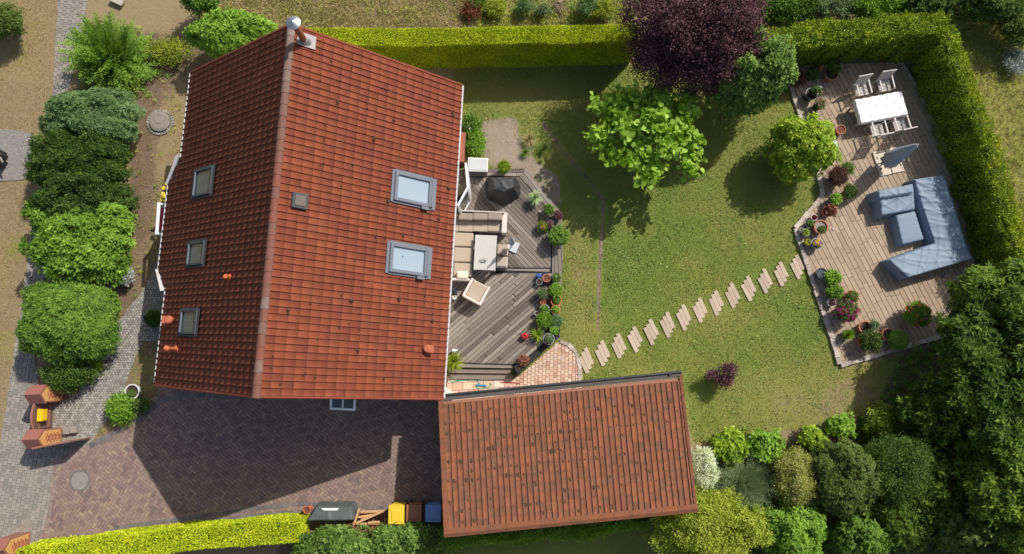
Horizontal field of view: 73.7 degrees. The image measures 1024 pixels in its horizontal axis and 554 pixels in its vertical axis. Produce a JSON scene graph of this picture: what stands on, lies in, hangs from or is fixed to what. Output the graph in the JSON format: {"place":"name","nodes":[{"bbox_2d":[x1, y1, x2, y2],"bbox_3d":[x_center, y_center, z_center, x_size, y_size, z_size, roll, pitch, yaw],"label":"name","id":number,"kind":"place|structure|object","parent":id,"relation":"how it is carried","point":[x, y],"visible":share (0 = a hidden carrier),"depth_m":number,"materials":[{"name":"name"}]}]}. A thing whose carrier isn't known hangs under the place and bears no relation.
{"place":"outdoors","nodes":[
{"label":"outdoors","id":0,"kind":"place"},
{"bbox_2d":[0,532,29,553],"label":"gate pillar","id":1,"kind":"structure","parent":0,"point":[13,543],"depth_m":25.11,"materials":[{"name":"tile"}]},
{"bbox_2d":[0,0,90,543],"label":"pavement","id":2,"kind":"structure","parent":0,"point":[21,388],"depth_m":26.36,"materials":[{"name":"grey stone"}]},
{"bbox_2d":[21,427,61,448],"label":"gate pillar","id":3,"kind":"structure","parent":2,"relation":"on","point":[31,438],"depth_m":25.31,"materials":[{"name":"brick"}]},
{"bbox_2d":[0,0,206,441],"bbox_3d":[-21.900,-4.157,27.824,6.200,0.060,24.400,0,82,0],"label":"verge","id":4,"kind":"structure","parent":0,"point":[11,230],"depth_m":28.16,"materials":[{"name":"beige plant"}]},
{"bbox_2d":[0,0,30,43],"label":"bush","id":5,"kind":"object","parent":4,"relation":"on","point":[12,19],"visible":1,"depth_m":27.50,"materials":[{"name":"green plant"}]},
{"bbox_2d":[0,129,35,180],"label":"gravel patch","id":6,"kind":"object","parent":4,"relation":"on","point":[15,138],"visible":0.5,"depth_m":27.92,"materials":[{"name":"grey gravel"}]},
{"bbox_2d":[53,231,165,441],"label":"garden path","id":7,"kind":"structure","parent":0,"point":[84,417],"depth_m":26.73,"materials":[{"name":"stone"}]},
{"bbox_2d":[49,27,214,441],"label":"front yard","id":8,"kind":"structure","parent":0,"point":[125,294],"depth_m":27.86,"materials":[{"name":"beige gravel"}]},
{"bbox_2d":[24,385,63,403],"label":"gate pillar","id":9,"kind":"structure","parent":8,"relation":"on","point":[38,394],"depth_m":25.47,"materials":[{"name":"brick"}]},
{"bbox_2d":[30,402,52,429],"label":"mailbox","id":10,"kind":"structure","parent":9,"relation":"attached to","point":[42,417],"depth_m":25.69,"materials":[{"name":"yellow metal"}]},
{"bbox_2d":[14,279,123,365],"bbox_3d":[-16.829,1.680,25.771,3.898,2.477,3.399,0,82,0],"label":"dome bush","id":11,"kind":"object","parent":8,"relation":"on","point":[71,319],"visible":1,"depth_m":25.14,"materials":[{"name":"green plant"}]},
{"bbox_2d":[34,357,104,394],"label":"shrub","id":12,"kind":"object","parent":8,"relation":"on","point":[72,376],"visible":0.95,"depth_m":25.80,"materials":[{"name":"green plant"}]},
{"bbox_2d":[56,10,171,106],"bbox_3d":[-16.421,-8.999,27.231,4.065,2.552,4.090,45,85,5],"label":"arching shrub","id":13,"kind":"object","parent":8,"relation":"on","point":[103,54],"visible":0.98,"depth_m":27.34,"materials":[{"name":"green plant"}]},
{"bbox_2d":[103,389,135,425],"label":"shrub","id":14,"kind":"object","parent":8,"relation":"on","point":[117,408],"visible":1,"depth_m":25.95,"materials":[{"name":"green plant"}]},
{"bbox_2d":[147,109,173,134],"bbox_3d":[-14.463,-6.375,28.028,1.103,0.193,1.107,0,82,0],"label":"manhole","id":15,"kind":"object","parent":8,"relation":"on","point":[158,121],"visible":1,"depth_m":27.98,"materials":[{"name":"concrete"}]},
{"bbox_2d":[143,35,195,68],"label":"shrub","id":16,"kind":"object","parent":8,"relation":"on","point":[170,48],"visible":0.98,"depth_m":27.96,"materials":[{"name":"green plant"}]},
{"bbox_2d":[40,387,442,539],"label":"driveway","id":17,"kind":"structure","parent":0,"point":[62,477],"depth_m":26.28,"materials":[{"name":"brick"}]},
{"bbox_2d":[89,392,443,528],"bbox_3d":[-9.435,7.191,26.270,13.832,0.040,5.424,0,82,0],"label":"driveway border","id":18,"kind":"object","parent":17,"relation":"on","point":[154,405],"visible":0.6,"depth_m":26.05,"materials":[{"name":"grey stone"}]},
{"bbox_2d":[308,500,357,520],"bbox_3d":[-6.750,8.839,25.684,1.855,0.745,0.735,0,82,0],"label":"trash bin","id":19,"kind":"object","parent":17,"relation":"on","point":[336,510],"visible":0.98,"depth_m":25.45,"materials":[{"name":"grey plastic"}]},
{"bbox_2d":[388,500,407,523],"bbox_3d":[-4.241,8.762,25.513,0.592,1.100,0.714,0,82,0],"label":"wheelie bin","id":20,"kind":"object","parent":17,"relation":"on","point":[397,512],"visible":0.96,"depth_m":24.99,"materials":[{"name":"yellow plastic"}]},
{"bbox_2d":[216,0,648,62],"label":"meadow","id":21,"kind":"structure","parent":0,"point":[562,17],"depth_m":28.74,"materials":[{"name":"green plant"}]},
{"bbox_2d":[179,0,221,18],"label":"bush","id":22,"kind":"object","parent":21,"relation":"on","point":[198,7],"visible":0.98,"depth_m":27.48,"materials":[{"name":"green plant"}]},
{"bbox_2d":[195,0,1023,240],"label":"meadow grass","id":23,"kind":"structure","parent":21,"relation":"on","point":[426,24],"depth_m":28.63,"materials":[{"name":"green plant"}]},
{"bbox_2d":[10,0,980,553],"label":"ground","id":24,"kind":"structure","parent":0,"point":[156,12],"depth_m":26.82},
{"bbox_2d":[17,194,137,287],"bbox_3d":[-16.710,-1.416,26.249,4.335,2.353,3.938,0,82,0],"label":"laurel shrub","id":25,"kind":"object","parent":24,"relation":"on","point":[91,246],"visible":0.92,"depth_m":25.63,"materials":[{"name":"green plant"}]},
{"bbox_2d":[21,127,137,187],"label":"clipped shrub","id":26,"kind":"object","parent":24,"relation":"on","point":[90,153],"visible":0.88,"depth_m":26.02,"materials":[{"name":"green plant"}]},
{"bbox_2d":[25,170,140,217],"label":"clipped shrub","id":27,"kind":"object","parent":24,"relation":"on","point":[81,188],"visible":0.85,"depth_m":25.76,"materials":[{"name":"green plant"}]},
{"bbox_2d":[37,85,146,146],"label":"clipped shrub","id":28,"kind":"object","parent":24,"relation":"on","point":[95,109],"visible":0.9,"depth_m":26.41,"materials":[{"name":"green plant"}]},
{"bbox_2d":[16,512,310,553],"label":"hedge","id":29,"kind":"object","parent":24,"relation":"on","point":[270,529],"visible":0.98,"depth_m":24.79,"materials":[{"name":"green plant"}]},
{"bbox_2d":[182,6,278,58],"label":"bush","id":30,"kind":"object","parent":24,"relation":"on","point":[219,34],"visible":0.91,"depth_m":26.45,"materials":[{"name":"green plant"}]},
{"bbox_2d":[153,16,471,410],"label":"house","id":31,"kind":"structure","parent":24,"relation":"on","point":[306,218],"depth_m":21.78,"materials":[{"name":"tile"}]},
{"bbox_2d":[177,307,199,336],"bbox_3d":[-10.566,1.467,22.240,1.338,0.120,0.943,-3,80,39],"label":"roof window","id":32,"kind":"structure","parent":31,"relation":"in","point":[188,317],"depth_m":22.21,"materials":[{"name":"grey glass"}]},
{"bbox_2d":[185,238,206,267],"bbox_3d":[-10.470,-0.779,22.550,1.332,0.120,0.936,-3,80,39],"label":"roof window","id":33,"kind":"structure","parent":31,"relation":"in","point":[196,249],"depth_m":22.52,"materials":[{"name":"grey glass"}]},
{"bbox_2d":[191,164,214,199],"bbox_3d":[-10.397,-3.183,22.907,1.456,0.120,1.092,-3,80,39],"label":"roof window","id":34,"kind":"structure","parent":31,"relation":"in","point":[203,177],"depth_m":22.88,"materials":[{"name":"grey glass"}]},
{"bbox_2d":[385,240,432,279],"bbox_3d":[-3.391,-0.544,22.697,1.724,0.150,1.160,9,80,-38],"label":"roof window","id":35,"kind":"structure","parent":31,"relation":"in","point":[416,261],"depth_m":22.69,"materials":[{"name":"grey glass"}]},
{"bbox_2d":[390,169,436,210],"bbox_3d":[-3.277,-2.920,23.012,1.731,0.150,1.184,9,80,-38],"label":"roof window","id":36,"kind":"structure","parent":31,"relation":"in","point":[407,188],"depth_m":23.00,"materials":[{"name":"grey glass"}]},
{"bbox_2d":[289,523,373,553],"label":"bush","id":37,"kind":"object","parent":24,"relation":"on","point":[337,539],"visible":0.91,"depth_m":24.55,"materials":[{"name":"green plant"}]},
{"bbox_2d":[358,520,453,553],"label":"bush","id":38,"kind":"object","parent":24,"relation":"on","point":[411,538],"visible":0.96,"depth_m":24.37,"materials":[{"name":"green plant"}]},
{"bbox_2d":[308,23,638,68],"bbox_3d":[-1.702,-9.198,27.399,13.334,2.254,0.928,-1,82,0],"label":"hedge","id":39,"kind":"object","parent":24,"relation":"on","point":[514,46],"visible":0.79,"depth_m":26.47,"materials":[{"name":"green plant"}]},
{"bbox_2d":[73,0,1023,434],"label":"weeds","id":40,"kind":"object","parent":24,"relation":"on","point":[551,16],"visible":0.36,"depth_m":28.45,"materials":[{"name":"green plant"}]},
{"bbox_2d":[438,371,698,537],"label":"garage","id":41,"kind":"structure","parent":24,"relation":"on","point":[515,461],"depth_m":23.43,"materials":[{"name":"tile"}]},
{"bbox_2d":[754,0,829,30],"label":"bush","id":42,"kind":"object","parent":24,"relation":"on","point":[786,13],"visible":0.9,"depth_m":27.31,"materials":[{"name":"green plant"}]},
{"bbox_2d":[813,0,864,21],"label":"bush","id":43,"kind":"object","parent":24,"relation":"on","point":[833,7],"visible":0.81,"depth_m":27.53,"materials":[{"name":"green plant"}]},
{"bbox_2d":[767,8,951,66],"bbox_3d":[13.263,-9.412,27.292,7.634,2.540,1.492,-6,82,-1],"label":"hedge","id":44,"kind":"object","parent":24,"relation":"on","point":[883,37],"visible":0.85,"depth_m":26.48,"materials":[{"name":"green plant"}]},
{"bbox_2d":[840,0,907,19],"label":"bush","id":45,"kind":"object","parent":24,"relation":"on","point":[871,8],"visible":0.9,"depth_m":27.27,"materials":[{"name":"green plant"}]},
{"bbox_2d":[788,63,975,367],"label":"patio kerb","id":46,"kind":"structure","parent":24,"relation":"on","point":[805,260],"depth_m":27.19,"materials":[{"name":"stone"}]},
{"bbox_2d":[893,0,958,23],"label":"bush","id":47,"kind":"object","parent":24,"relation":"on","point":[922,6],"visible":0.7,"depth_m":27.05,"materials":[{"name":"green plant"}]},
{"bbox_2d":[910,24,1023,271],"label":"hedge","id":48,"kind":"object","parent":24,"relation":"on","point":[985,196],"visible":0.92,"depth_m":26.38,"materials":[{"name":"green plant"}]},
{"bbox_2d":[267,265,980,553],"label":"soil bed","id":49,"kind":"object","parent":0,"point":[280,548],"visible":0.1,"depth_m":26.14,"materials":[{"name":"brown soil"}]},
{"bbox_2d":[437,517,653,551],"bbox_3d":[1.166,9.146,25.055,7.865,2.060,1.178,-5,82,-1],"label":"hedge","id":50,"kind":"object","parent":49,"relation":"on","point":[529,536],"visible":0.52,"depth_m":24.34,"materials":[{"name":"green plant"}]},
{"bbox_2d":[691,444,720,492],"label":"shrub","id":51,"kind":"object","parent":49,"relation":"on","point":[706,474],"visible":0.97,"depth_m":25.02,"materials":[{"name":"white plant"}]},
{"bbox_2d":[641,482,774,553],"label":"shrub","id":52,"kind":"object","parent":49,"relation":"on","point":[718,523],"visible":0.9,"depth_m":23.57,"materials":[{"name":"green plant"}]},
{"bbox_2d":[709,425,750,467],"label":"hydrangea","id":53,"kind":"object","parent":49,"relation":"on","point":[728,445],"visible":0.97,"depth_m":25.69,"materials":[{"name":"green plant"}]},
{"bbox_2d":[712,450,779,513],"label":"arching shrub","id":54,"kind":"object","parent":49,"relation":"on","point":[745,485],"visible":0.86,"depth_m":25.41,"materials":[{"name":"green plant"}]},
{"bbox_2d":[745,427,785,464],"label":"hydrangea","id":55,"kind":"object","parent":49,"relation":"on","point":[765,446],"visible":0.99,"depth_m":25.68,"materials":[{"name":"green plant"}]},
{"bbox_2d":[759,501,828,553],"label":"bush","id":56,"kind":"object","parent":49,"relation":"on","point":[799,529],"visible":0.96,"depth_m":24.24,"materials":[{"name":"green plant"}]},
{"bbox_2d":[770,442,821,507],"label":"shrub","id":57,"kind":"object","parent":49,"relation":"on","point":[797,483],"visible":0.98,"depth_m":24.70,"materials":[{"name":"green plant"}]},
{"bbox_2d":[796,424,829,450],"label":"hydrangea","id":58,"kind":"object","parent":49,"relation":"on","point":[810,435],"visible":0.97,"depth_m":25.81,"materials":[{"name":"green plant"}]},
{"bbox_2d":[824,411,859,438],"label":"hydrangea","id":59,"kind":"object","parent":49,"relation":"on","point":[840,425],"visible":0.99,"depth_m":25.79,"materials":[{"name":"green plant"}]},
{"bbox_2d":[704,264,984,553],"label":"ground cover","id":60,"kind":"object","parent":49,"relation":"on","point":[935,550],"visible":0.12,"depth_m":26.29,"materials":[{"name":"green plant"}]},
{"bbox_2d":[805,435,885,519],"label":"bush","id":61,"kind":"object","parent":49,"relation":"on","point":[848,481],"visible":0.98,"depth_m":24.18,"materials":[{"name":"green plant"}]},
{"bbox_2d":[823,508,893,553],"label":"rhododendron","id":62,"kind":"object","parent":49,"relation":"on","point":[856,535],"visible":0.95,"depth_m":24.33,"materials":[{"name":"green plant"}]},
{"bbox_2d":[859,400,905,441],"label":"shrub","id":63,"kind":"object","parent":49,"relation":"on","point":[877,423],"visible":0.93,"depth_m":25.61,"materials":[{"name":"green plant"}]},
{"bbox_2d":[863,430,944,511],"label":"bush","id":64,"kind":"object","parent":49,"relation":"on","point":[902,465],"visible":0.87,"depth_m":24.05,"materials":[{"name":"green plant"}]},
{"bbox_2d":[861,489,951,553],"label":"laurel","id":65,"kind":"object","parent":49,"relation":"on","point":[918,529],"visible":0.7,"depth_m":24.25,"materials":[{"name":"green plant"}]},
{"bbox_2d":[886,369,977,457],"bbox_3d":[15.861,4.930,24.878,3.862,3.390,3.422,0,82,0],"label":"bush","id":66,"kind":"object","parent":49,"relation":"on","point":[925,417],"visible":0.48,"depth_m":24.37,"materials":[{"name":"green plant"}]},
{"bbox_2d":[925,442,978,522],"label":"bush","id":67,"kind":"object","parent":49,"relation":"on","point":[948,498],"visible":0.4,"depth_m":24.02,"materials":[{"name":"green plant"}]},
{"bbox_2d":[937,505,995,553],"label":"bush","id":68,"kind":"object","parent":49,"relation":"on","point":[964,531],"visible":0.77,"depth_m":23.75,"materials":[{"name":"green plant"}]},
{"bbox_2d":[932,290,1023,468],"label":"tree","id":69,"kind":"object","parent":49,"relation":"on","point":[980,358],"visible":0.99,"depth_m":23.34,"materials":[{"name":"green plant"}]},
{"bbox_2d":[942,525,1023,553],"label":"bush","id":70,"kind":"object","parent":49,"relation":"on","point":[991,548],"visible":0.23,"depth_m":23.90,"materials":[{"name":"green plant"}]},
{"bbox_2d":[946,256,1023,332],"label":"tree","id":71,"kind":"object","parent":49,"relation":"on","point":[994,289],"visible":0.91,"depth_m":23.95,"materials":[{"name":"green plant"}]},
{"bbox_2d":[949,421,1023,551],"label":"tree","id":72,"kind":"object","parent":49,"relation":"on","point":[997,503],"visible":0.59,"depth_m":22.87,"materials":[{"name":"green plant"}]},
{"bbox_2d":[446,63,937,444],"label":"lawn","id":73,"kind":"structure","parent":0,"point":[498,148],"depth_m":27.38,"materials":[{"name":"green plant"}]},
{"bbox_2d":[3,35,923,442],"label":"fallen leaves","id":74,"kind":"object","parent":73,"relation":"on","point":[573,269],"visible":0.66,"depth_m":27.37,"materials":[{"name":"brown plant"}]},
{"bbox_2d":[465,126,487,157],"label":"perennial","id":75,"kind":"object","parent":73,"relation":"on","point":[475,143],"visible":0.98,"depth_m":27.61,"materials":[{"name":"green plant"}]},
{"bbox_2d":[447,379,515,395],"bbox_3d":[-1.118,4.342,26.662,2.859,0.001,0.967,0,82,0],"label":"side strip bed","id":76,"kind":"object","parent":73,"relation":"on","point":[483,384],"visible":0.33,"depth_m":26.68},
{"bbox_2d":[447,376,514,399],"bbox_3d":[-1.117,4.342,26.656,2.858,0.012,0.964,0,82,0],"label":"side strip","id":77,"kind":"object","parent":76,"relation":"on","point":[466,385],"visible":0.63,"depth_m":26.67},
{"bbox_2d":[448,168,562,377],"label":"deck","id":78,"kind":"structure","parent":73,"relation":"on","point":[495,326],"depth_m":26.86,"materials":[{"name":"wood"}]},
{"bbox_2d":[462,278,489,305],"bbox_3d":[-1.385,0.592,26.489,0.820,0.610,0.810,28,83,4],"label":"armchair","id":79,"kind":"object","parent":78,"relation":"on","point":[476,292],"visible":1,"depth_m":26.37,"materials":[{"name":"beige fabric"}]},
{"bbox_2d":[452,210,506,281],"bbox_3d":[-1.478,-1.187,26.692,2.472,0.680,2.731,2,82,0],"label":"corner sofa","id":80,"kind":"object","parent":78,"relation":"on","point":[481,221],"visible":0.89,"depth_m":26.66,"materials":[{"name":"beige fabric"}]},
{"bbox_2d":[449,369,512,378],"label":"deck steps","id":81,"kind":"structure","parent":78,"relation":"attached to","point":[477,376],"depth_m":26.61,"materials":[{"name":"wood"}]},
{"bbox_2d":[474,235,496,271],"bbox_3d":[-1.030,-0.902,26.696,0.834,0.675,1.360,2,82,0],"label":"lounge table","id":82,"kind":"object","parent":78,"relation":"on","point":[485,246],"visible":1,"depth_m":26.36,"materials":[{"name":"white"}]},
{"bbox_2d":[485,177,520,205],"bbox_3d":[-0.367,-3.497,26.805,1.470,1.147,1.190,0,82,0],"label":"barbecue","id":83,"kind":"object","parent":78,"relation":"on","point":[501,191],"visible":1,"depth_m":26.64,"materials":[{"name":"black metal"}]},
{"bbox_2d":[546,223,569,246],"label":"potted plant","id":84,"kind":"object","parent":78,"relation":"on","point":[558,235],"visible":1,"depth_m":26.45,"materials":[{"name":"green plant"}]},
{"bbox_2d":[510,342,578,394],"bbox_3d":[1.279,3.647,26.747,2.767,0.018,2.185,0,82,0],"label":"brick landing","id":85,"kind":"object","parent":73,"relation":"on","point":[561,362],"visible":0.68,"depth_m":26.75,"materials":[{"name":"beige brick"}]},
{"bbox_2d":[581,79,707,189],"bbox_3d":[4.927,-5.198,26.186,4.680,3.663,4.066,0,82,0],"label":"tree","id":86,"kind":"object","parent":73,"relation":"on","point":[614,105],"visible":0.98,"depth_m":25.31,"materials":[{"name":"green plant"}]},
{"bbox_2d":[611,0,775,101],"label":"tree","id":87,"kind":"object","parent":73,"relation":"on","point":[689,42],"visible":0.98,"depth_m":23.93,"materials":[{"name":"purple plant"}]},
{"bbox_2d":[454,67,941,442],"bbox_3d":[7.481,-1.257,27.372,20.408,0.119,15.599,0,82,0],"label":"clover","id":88,"kind":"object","parent":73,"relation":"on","point":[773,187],"visible":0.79,"depth_m":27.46,"materials":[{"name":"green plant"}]},
{"bbox_2d":[704,360,739,390],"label":"shrub","id":89,"kind":"object","parent":73,"relation":"on","point":[725,377],"visible":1,"depth_m":25.93,"materials":[{"name":"purple plant"}]},
{"bbox_2d":[701,24,799,119],"bbox_3d":[8.812,-7.564,25.966,3.292,4.537,3.113,36,84,4],"label":"shrub","id":90,"kind":"object","parent":73,"relation":"on","point":[767,75],"visible":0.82,"depth_m":24.50,"materials":[{"name":"green plant"}]},
{"bbox_2d":[761,111,843,186],"bbox_3d":[11.272,-4.973,26.546,2.965,2.702,2.853,0,82,0],"label":"ball tree","id":91,"kind":"object","parent":73,"relation":"on","point":[800,147],"visible":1,"depth_m":25.93,"materials":[{"name":"green plant"}]},
{"bbox_2d":[794,62,976,362],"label":"patio","id":92,"kind":"structure","parent":0,"point":[874,276],"depth_m":27.49,"materials":[{"name":"brown wood"}]},
{"bbox_2d":[834,299,861,322],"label":"potted plant","id":93,"kind":"object","parent":92,"relation":"on","point":[847,311],"visible":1,"depth_m":26.35,"materials":[{"name":"pink plant"}]},
{"bbox_2d":[856,328,883,352],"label":"potted plant","id":94,"kind":"object","parent":92,"relation":"on","point":[868,340],"visible":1,"depth_m":26.24,"materials":[{"name":"green plant"}]},
{"bbox_2d":[867,184,913,219],"bbox_3d":[15.248,-3.035,27.222,1.762,0.837,1.243,-11,83,-1],"label":"garden armchair","id":95,"kind":"object","parent":92,"relation":"on","point":[888,203],"visible":0.98,"depth_m":27.00,"materials":[{"name":"fabric"}]},
{"bbox_2d":[872,144,918,175],"bbox_3d":[15.284,-4.856,26.558,1.174,2.605,1.102,-9,83,-1],"label":"parasol","id":96,"kind":"object","parent":92,"relation":"on","point":[888,161],"visible":1,"depth_m":27.10,"materials":[{"name":"fabric"}]},
{"bbox_2d":[888,211,922,247],"bbox_3d":[15.703,-1.927,27.239,1.098,0.510,1.380,-11,83,-1],"label":"garden ottoman","id":97,"kind":"object","parent":92,"relation":"on","point":[905,229],"visible":0.98,"depth_m":27.02,"materials":[{"name":"fabric"}]},
{"bbox_2d":[901,298,934,326],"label":"potted plant","id":98,"kind":"object","parent":92,"relation":"on","point":[918,312],"visible":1,"depth_m":26.17,"materials":[{"name":"green plant"}]},
{"bbox_2d":[880,175,971,280],"bbox_3d":[16.006,-1.977,27.067,3.226,0.864,3.861,-13,83,-2],"label":"garden sofa","id":99,"kind":"object","parent":92,"relation":"on","point":[943,242],"visible":1,"depth_m":26.77,"materials":[{"name":"fabric"}]},
{"bbox_3d":[14.831,-6.776,27.775,1.900,0.730,0.960,-11,83,-1],"label":"dining table","id":100,"kind":"object","parent":92,"relation":"on","visible":0},
{"bbox_2d":[852,91,907,125],"bbox_3d":[14.831,-6.814,27.494,2.014,0.224,1.062,-11,83,-1],"label":"tablecloth","id":101,"kind":"object","parent":100,"relation":"on","point":[879,108],"visible":1,"depth_m":27.40,"materials":[{"name":"white fabric"}]},
{"bbox_2d":[942,7,1023,245],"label":"grass field","id":102,"kind":"structure","parent":0,"point":[999,101],"depth_m":28.31,"materials":[{"name":"green plant"}]},
{"bbox_2d":[948,0,1023,27],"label":"bush","id":103,"kind":"object","parent":102,"relation":"on","point":[990,12],"visible":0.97,"depth_m":27.17,"materials":[{"name":"green plant"}]},
{"bbox_2d":[994,12,1023,52],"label":"bush","id":104,"kind":"object","parent":102,"relation":"on","point":[1015,29],"visible":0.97,"depth_m":27.44,"materials":[{"name":"green plant"}]},
{"bbox_2d":[997,44,1023,76],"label":"shrub","id":105,"kind":"object","parent":102,"relation":"on","point":[1017,55],"visible":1,"depth_m":27.99,"materials":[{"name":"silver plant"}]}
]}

